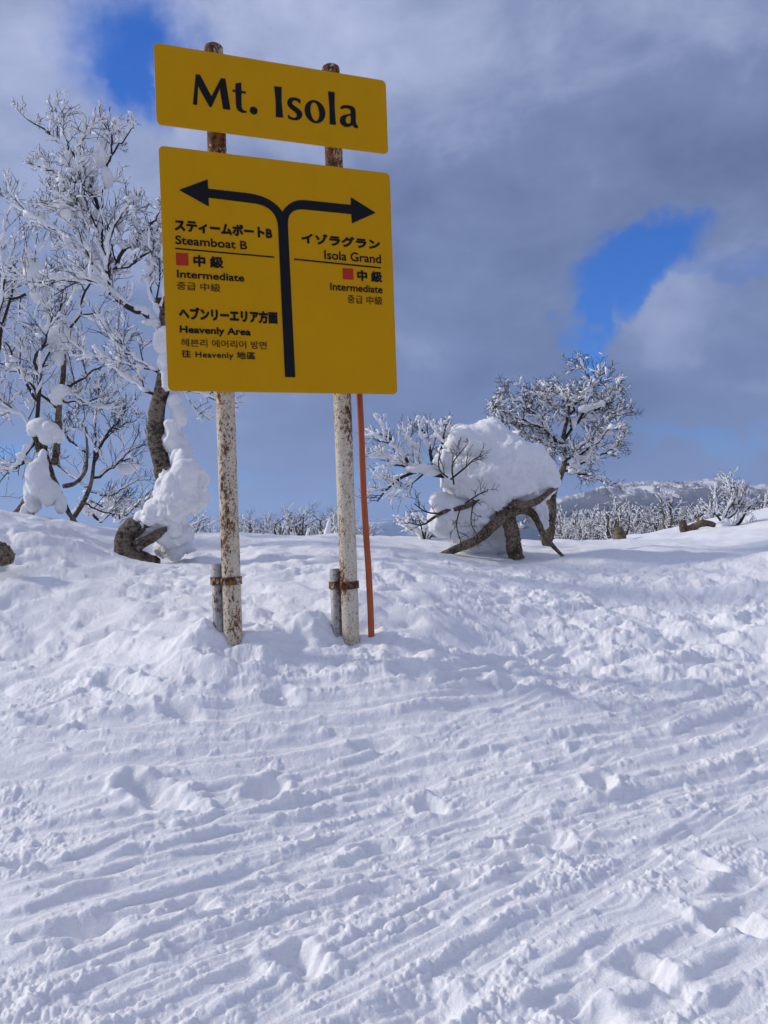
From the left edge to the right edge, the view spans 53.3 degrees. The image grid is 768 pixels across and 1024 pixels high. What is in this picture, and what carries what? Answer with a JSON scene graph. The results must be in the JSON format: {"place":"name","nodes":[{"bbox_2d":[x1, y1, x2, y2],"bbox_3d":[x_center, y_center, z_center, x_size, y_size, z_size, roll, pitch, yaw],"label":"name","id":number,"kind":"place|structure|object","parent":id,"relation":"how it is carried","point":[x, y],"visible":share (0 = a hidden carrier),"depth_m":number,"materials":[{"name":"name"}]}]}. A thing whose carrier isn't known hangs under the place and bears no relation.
{"place":"outdoors","nodes":[
{"label":"outdoors","id":0,"kind":"place"},
{"bbox_2d":[0,507,767,1023],"bbox_3d":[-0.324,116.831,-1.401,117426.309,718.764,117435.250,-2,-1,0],"label":"snow ground","id":1,"kind":"structure","parent":0,"point":[484,789],"depth_m":3.99,"materials":[{"name":"white snow"}]},
{"bbox_2d":[0,541,14,566],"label":"buried log","id":2,"kind":"object","parent":1,"relation":"on","point":[7,555],"visible":1,"depth_m":6.95,"materials":[{"name":"brown wood"}]},
{"bbox_2d":[0,174,140,521],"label":"frosted birch","id":3,"kind":"object","parent":1,"relation":"on","point":[41,485],"visible":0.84,"depth_m":10.53,"materials":[{"name":"white plant"}]},
{"bbox_2d":[28,370,155,519],"bbox_3d":[-4.633,-1.082,12.088,2.464,2.492,1.466,-2,-1,0],"label":"bare shrub tree","id":4,"kind":"object","parent":1,"relation":"on","point":[129,468],"visible":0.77,"depth_m":11.97,"materials":[{"name":"grey plant"}]},
{"bbox_2d":[71,496,128,522],"bbox_3d":[-4.826,-0.040,13.041,0.904,0.460,0.646,-2,-1,0],"label":"frosted shrub","id":5,"kind":"object","parent":1,"relation":"on","point":[86,510],"visible":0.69,"depth_m":12.97,"materials":[{"name":"grey plant"}]},
{"bbox_2d":[78,483,152,522],"bbox_3d":[-4.582,-0.150,13.429,0.944,0.683,1.113,-2,-1,29],"label":"frosted shrub","id":6,"kind":"object","parent":1,"relation":"on","point":[118,519],"visible":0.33,"depth_m":13.44,"materials":[{"name":"grey plant"}]},
{"bbox_2d":[0,90,244,563],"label":"snowy birch","id":7,"kind":"object","parent":1,"relation":"on","point":[172,440],"visible":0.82,"depth_m":8.93,"materials":[{"name":"white plant"}]},
{"bbox_2d":[133,448,210,561],"bbox_3d":[-2.461,-0.074,8.912,0.968,1.319,0.745,-3,-1,38],"label":"snow skirt","id":8,"kind":"object","parent":1,"relation":"on","point":[180,491],"visible":0.98,"depth_m":8.67,"materials":[{"name":"white snow"}]},
{"bbox_2d":[187,510,217,532],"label":"frosted tree","id":9,"kind":"object","parent":1,"relation":"on","point":[197,525],"visible":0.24,"depth_m":45.84,"materials":[{"name":"grey plant"}]},
{"bbox_2d":[195,514,218,532],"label":"frosted tree","id":10,"kind":"object","parent":1,"relation":"on","point":[205,529],"visible":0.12,"depth_m":49.30,"materials":[{"name":"grey plant"}]},
{"bbox_2d":[209,513,247,531],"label":"frosted tree","id":11,"kind":"object","parent":1,"relation":"on","point":[239,522],"visible":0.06,"depth_m":54.28,"materials":[{"name":"grey plant"}]},
{"bbox_2d":[239,507,270,533],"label":"frosted tree","id":12,"kind":"object","parent":1,"relation":"on","point":[250,526],"visible":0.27,"depth_m":46.71,"materials":[{"name":"grey plant"}]},
{"bbox_2d":[252,511,276,533],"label":"frosted tree","id":13,"kind":"object","parent":1,"relation":"on","point":[263,530],"visible":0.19,"depth_m":48.34,"materials":[{"name":"grey plant"}]},
{"bbox_2d":[154,42,396,646],"bbox_3d":[-0.694,-0.959,5.319,1.625,4.494,0.251,-2,-1,-20],"label":"trail sign","id":14,"kind":"object","parent":1,"relation":"on","point":[278,276],"visible":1,"depth_m":5.22,"materials":[{"name":"yellow metal"}]},
{"bbox_2d":[254,509,297,534],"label":"frosted tree","id":15,"kind":"object","parent":1,"relation":"on","point":[274,526],"visible":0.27,"depth_m":55.31,"materials":[{"name":"grey plant"}]},
{"bbox_2d":[269,514,294,535],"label":"frosted tree","id":16,"kind":"object","parent":1,"relation":"on","point":[281,525],"visible":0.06,"depth_m":57.80,"materials":[{"name":"grey plant"}]},
{"bbox_2d":[275,503,303,535],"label":"frosted tree","id":17,"kind":"object","parent":1,"relation":"on","point":[288,527],"visible":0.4,"depth_m":45.21,"materials":[{"name":"grey plant"}]},
{"bbox_2d":[283,499,318,535],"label":"frosted tree","id":18,"kind":"object","parent":1,"relation":"on","point":[300,527],"visible":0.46,"depth_m":45.89,"materials":[{"name":"grey plant"}]},
{"bbox_2d":[279,516,326,535],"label":"frosted tree","id":19,"kind":"object","parent":1,"relation":"on","point":[304,524],"visible":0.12,"depth_m":54.25,"materials":[{"name":"grey plant"}]},
{"bbox_2d":[298,513,322,535],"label":"frosted tree","id":20,"kind":"object","parent":1,"relation":"on","point":[310,525],"visible":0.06,"depth_m":59.60,"materials":[{"name":"grey plant"}]},
{"bbox_2d":[300,505,336,534],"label":"frosted tree","id":21,"kind":"object","parent":1,"relation":"on","point":[321,522],"visible":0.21,"depth_m":51.64,"materials":[{"name":"grey plant"}]},
{"bbox_2d":[314,511,337,534],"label":"frosted tree","id":22,"kind":"object","parent":1,"relation":"on","point":[335,527],"visible":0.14,"depth_m":44.04,"materials":[{"name":"grey plant"}]},
{"bbox_2d":[324,517,330,533],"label":"snow cased sapling","id":23,"kind":"object","parent":1,"relation":"on","point":[327,530],"visible":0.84,"depth_m":12.56,"materials":[{"name":"white snow"}]},
{"bbox_2d":[326,505,357,533],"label":"frosted tree","id":24,"kind":"object","parent":1,"relation":"on","point":[337,518],"visible":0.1,"depth_m":50.32,"materials":[{"name":"grey plant"}]},
{"bbox_2d":[356,394,373,636],"bbox_3d":[-0.135,0.042,5.548,0.056,2.845,0.168,-2,-1,-24],"label":"marker pole","id":25,"kind":"object","parent":1,"relation":"on","point":[365,522],"visible":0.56,"depth_m":5.53,"materials":[{"name":"metal"}]},
{"bbox_2d":[356,523,384,535],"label":"frosted tree","id":26,"kind":"object","parent":1,"relation":"on","point":[371,528],"visible":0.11,"depth_m":59.70,"materials":[{"name":"grey plant"}]},
{"bbox_2d":[393,510,435,538],"bbox_3d":[0.705,0.242,13.163,1.112,0.604,0.967,-2,-1,0],"label":"frosted shrub","id":27,"kind":"object","parent":1,"relation":"on","point":[423,529],"visible":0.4,"depth_m":13.03,"materials":[{"name":"grey plant"}]},
{"bbox_2d":[357,411,563,559],"bbox_3d":[1.012,-0.382,10.588,2.932,2.173,1.125,-2,-1,0],"label":"gnarled tree","id":28,"kind":"object","parent":1,"relation":"on","point":[505,517],"visible":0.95,"depth_m":10.65,"materials":[{"name":"brown plant"}]},
{"bbox_2d":[426,492,505,554],"bbox_3d":[1.293,0.171,11.037,1.367,1.127,0.917,-2,-1,0],"label":"snow drape","id":29,"kind":"object","parent":28,"relation":"hanging from","point":[442,526],"visible":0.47,"depth_m":10.81,"materials":[{"name":"white snow"}]},
{"bbox_2d":[432,417,560,529],"bbox_3d":[1.615,-0.538,11.006,1.900,1.646,1.469,-2,-1,0],"label":"snow load","id":30,"kind":"object","parent":28,"relation":"on","point":[512,466],"visible":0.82,"depth_m":10.50},
{"bbox_2d":[518,519,529,528],"bbox_3d":[1.987,0.337,12.644,0.903,0.543,0.593,-2,-1,22],"label":"frosted shrub","id":31,"kind":"object","parent":1,"relation":"on","point":[520,525],"visible":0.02,"depth_m":12.51,"materials":[{"name":"grey plant"}]},
{"bbox_2d":[538,503,574,535],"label":"frosted tree","id":32,"kind":"object","parent":1,"relation":"on","point":[561,516],"visible":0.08,"depth_m":82.55,"materials":[{"name":"grey plant"}]},
{"bbox_2d":[554,516,572,538],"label":"frosted tree","id":33,"kind":"object","parent":1,"relation":"on","point":[561,531],"visible":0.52,"depth_m":29.73,"materials":[{"name":"grey plant"}]},
{"bbox_2d":[483,351,644,546],"bbox_3d":[2.919,-1.073,12.124,3.285,3.229,1.761,-2,-1,-18],"label":"rimed tree","id":34,"kind":"object","parent":1,"relation":"on","point":[576,454],"visible":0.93,"depth_m":12.15,"materials":[{"name":"white plant"}]},
{"bbox_2d":[555,505,574,538],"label":"frosted tree","id":35,"kind":"object","parent":1,"relation":"on","point":[564,518],"visible":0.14,"depth_m":79.98,"materials":[{"name":"grey plant"}]},
{"bbox_2d":[558,511,578,539],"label":"frosted tree","id":36,"kind":"object","parent":1,"relation":"on","point":[568,531],"visible":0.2,"depth_m":57.54,"materials":[{"name":"grey plant"}]},
{"bbox_2d":[555,515,582,539],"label":"frosted tree","id":37,"kind":"object","parent":1,"relation":"on","point":[566,531],"visible":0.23,"depth_m":36.63,"materials":[{"name":"grey plant"}]},
{"bbox_2d":[562,505,585,539],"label":"frosted tree","id":38,"kind":"object","parent":1,"relation":"on","point":[575,514],"visible":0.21,"depth_m":58.56,"materials":[{"name":"grey plant"}]},
{"bbox_2d":[566,514,596,539],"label":"frosted tree","id":39,"kind":"object","parent":1,"relation":"on","point":[571,526],"visible":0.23,"depth_m":36.00,"materials":[{"name":"grey plant"}]},
{"bbox_2d":[569,509,602,539],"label":"frosted tree","id":40,"kind":"object","parent":1,"relation":"on","point":[585,529],"visible":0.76,"depth_m":28.86,"materials":[{"name":"grey plant"}]},
{"bbox_2d":[571,508,601,539],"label":"frosted tree","id":41,"kind":"object","parent":1,"relation":"on","point":[595,516],"visible":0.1,"depth_m":53.16,"materials":[{"name":"grey plant"}]},
{"bbox_2d":[576,513,600,539],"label":"frosted tree","id":42,"kind":"object","parent":1,"relation":"on","point":[590,526],"visible":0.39,"depth_m":30.03,"materials":[{"name":"grey plant"}]},
{"bbox_2d":[578,509,611,539],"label":"frosted tree","id":43,"kind":"object","parent":1,"relation":"on","point":[590,515],"visible":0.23,"depth_m":52.75,"materials":[{"name":"grey plant"}]},
{"bbox_2d":[579,509,612,539],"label":"frosted tree","id":44,"kind":"object","parent":1,"relation":"on","point":[591,527],"visible":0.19,"depth_m":39.59,"materials":[{"name":"grey plant"}]},
{"bbox_2d":[591,493,625,539],"bbox_3d":[7.706,0.400,26.188,1.372,2.095,1.256,-1,-1,-44],"label":"frosted tree","id":45,"kind":"object","parent":1,"relation":"on","point":[607,532],"visible":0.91,"depth_m":26.21,"materials":[{"name":"grey plant"}]},
{"bbox_2d":[587,505,630,531],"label":"frosted tree","id":46,"kind":"object","parent":1,"relation":"on","point":[602,514],"visible":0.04,"depth_m":76.36,"materials":[{"name":"grey plant"}]},
{"bbox_2d":[590,509,632,539],"bbox_3d":[11.650,1.623,38.386,2.984,3.759,2.534,-3,-1,36],"label":"frosted tree","id":47,"kind":"object","parent":1,"relation":"on","point":[602,523],"visible":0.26,"depth_m":38.45,"materials":[{"name":"grey plant"}]},
{"bbox_2d":[613,526,625,538],"bbox_3d":[5.216,0.485,16.999,0.300,0.336,0.300,-2,-1,24],"label":"tree stump","id":48,"kind":"object","parent":1,"relation":"on","point":[619,532],"visible":0.78,"depth_m":16.89,"materials":[{"name":"wood"}]},
{"bbox_2d":[598,498,642,539],"bbox_3d":[8.493,0.494,27.650,1.656,2.087,1.407,-3,-1,38],"label":"frosted tree","id":49,"kind":"object","parent":1,"relation":"on","point":[619,514],"visible":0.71,"depth_m":27.60,"materials":[{"name":"grey plant"}]},
{"bbox_2d":[619,512,643,533],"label":"frosted tree","id":50,"kind":"object","parent":1,"relation":"on","point":[624,527],"visible":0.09,"depth_m":38.86,"materials":[{"name":"grey plant"}]},
{"bbox_2d":[622,509,649,532],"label":"frosted tree","id":51,"kind":"object","parent":1,"relation":"on","point":[627,520],"visible":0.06,"depth_m":56.29,"materials":[{"name":"grey plant"}]},
{"bbox_2d":[627,509,648,533],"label":"frosted tree","id":52,"kind":"object","parent":1,"relation":"on","point":[633,523],"visible":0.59,"depth_m":30.05,"materials":[{"name":"grey plant"}]},
{"bbox_2d":[623,511,654,534],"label":"frosted tree","id":53,"kind":"object","parent":1,"relation":"on","point":[650,530],"visible":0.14,"depth_m":36.27,"materials":[{"name":"grey plant"}]},
{"bbox_2d":[621,503,664,533],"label":"frosted tree","id":54,"kind":"object","parent":1,"relation":"on","point":[645,514],"visible":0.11,"depth_m":56.68,"materials":[{"name":"grey plant"}]},
{"bbox_2d":[624,506,668,531],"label":"frosted tree","id":55,"kind":"object","parent":1,"relation":"on","point":[646,516],"visible":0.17,"depth_m":37.94,"materials":[{"name":"grey plant"}]},
{"bbox_2d":[644,506,666,532],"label":"frosted tree","id":56,"kind":"object","parent":1,"relation":"on","point":[657,527],"visible":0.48,"depth_m":30.13,"materials":[{"name":"grey plant"}]},
{"bbox_2d":[650,483,687,528],"bbox_3d":[9.781,0.028,26.349,1.256,2.094,1.372,-2,-1,7],"label":"frosted tree","id":57,"kind":"object","parent":1,"relation":"on","point":[671,516],"visible":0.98,"depth_m":26.27,"materials":[{"name":"grey plant"}]},
{"bbox_2d":[655,503,687,529],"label":"frosted tree","id":58,"kind":"object","parent":1,"relation":"on","point":[669,518],"visible":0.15,"depth_m":39.66,"materials":[{"name":"grey plant"}]},
{"bbox_2d":[665,507,686,526],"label":"frosted tree","id":59,"kind":"object","parent":1,"relation":"on","point":[678,518],"visible":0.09,"depth_m":38.94,"materials":[{"name":"grey plant"}]},
{"bbox_2d":[666,508,700,525],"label":"frosted tree","id":60,"kind":"object","parent":1,"relation":"on","point":[686,513],"visible":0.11,"depth_m":57.66,"materials":[{"name":"grey plant"}]},
{"bbox_2d":[669,508,701,523],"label":"frosted tree","id":61,"kind":"object","parent":1,"relation":"on","point":[689,518],"visible":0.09,"depth_m":38.56,"materials":[{"name":"grey plant"}]},
{"bbox_2d":[675,512,703,522],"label":"frosted tree","id":62,"kind":"object","parent":1,"relation":"on","point":[690,520],"visible":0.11,"depth_m":52.00,"materials":[{"name":"grey plant"}]},
{"bbox_2d":[687,502,712,523],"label":"frosted tree","id":63,"kind":"object","parent":1,"relation":"on","point":[704,518],"visible":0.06,"depth_m":75.71,"materials":[{"name":"grey plant"}]},
{"bbox_2d":[678,501,730,518],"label":"frosted tree","id":64,"kind":"object","parent":1,"relation":"on","point":[711,515],"visible":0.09,"depth_m":80.09,"materials":[{"name":"grey plant"}]},
{"bbox_2d":[679,467,764,532],"bbox_3d":[7.521,-0.022,16.952,1.875,1.930,0.811,-2,-1,-17],"label":"fallen tree","id":65,"kind":"object","parent":1,"relation":"on","point":[733,500],"visible":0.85,"depth_m":16.95,"materials":[{"name":"brown plant"}]},
{"bbox_2d":[715,499,744,515],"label":"frosted tree","id":66,"kind":"object","parent":1,"relation":"on","point":[723,502],"visible":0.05,"depth_m":46.01,"materials":[{"name":"grey plant"}]},
{"bbox_2d":[742,491,767,510],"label":"frosted tree","id":67,"kind":"object","parent":1,"relation":"on","point":[766,500],"visible":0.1,"depth_m":41.64,"materials":[{"name":"grey plant"}]},
{"bbox_2d":[751,493,767,509],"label":"frosted tree","id":68,"kind":"object","parent":1,"relation":"on","point":[764,506],"visible":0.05,"depth_m":39.75,"materials":[{"name":"grey plant"}]},
{"bbox_2d":[0,0,767,527],"label":"sky","id":69,"kind":"structure","parent":0,"point":[590,177],"materials":[{"name":"blue"}]},
{"bbox_2d":[516,478,767,539],"bbox_3d":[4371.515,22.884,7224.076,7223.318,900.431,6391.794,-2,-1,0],"label":"mountain","id":70,"kind":"structure","parent":0,"point":[642,492],"depth_m":7571.70,"materials":[{"name":"white snow"}]}
]}

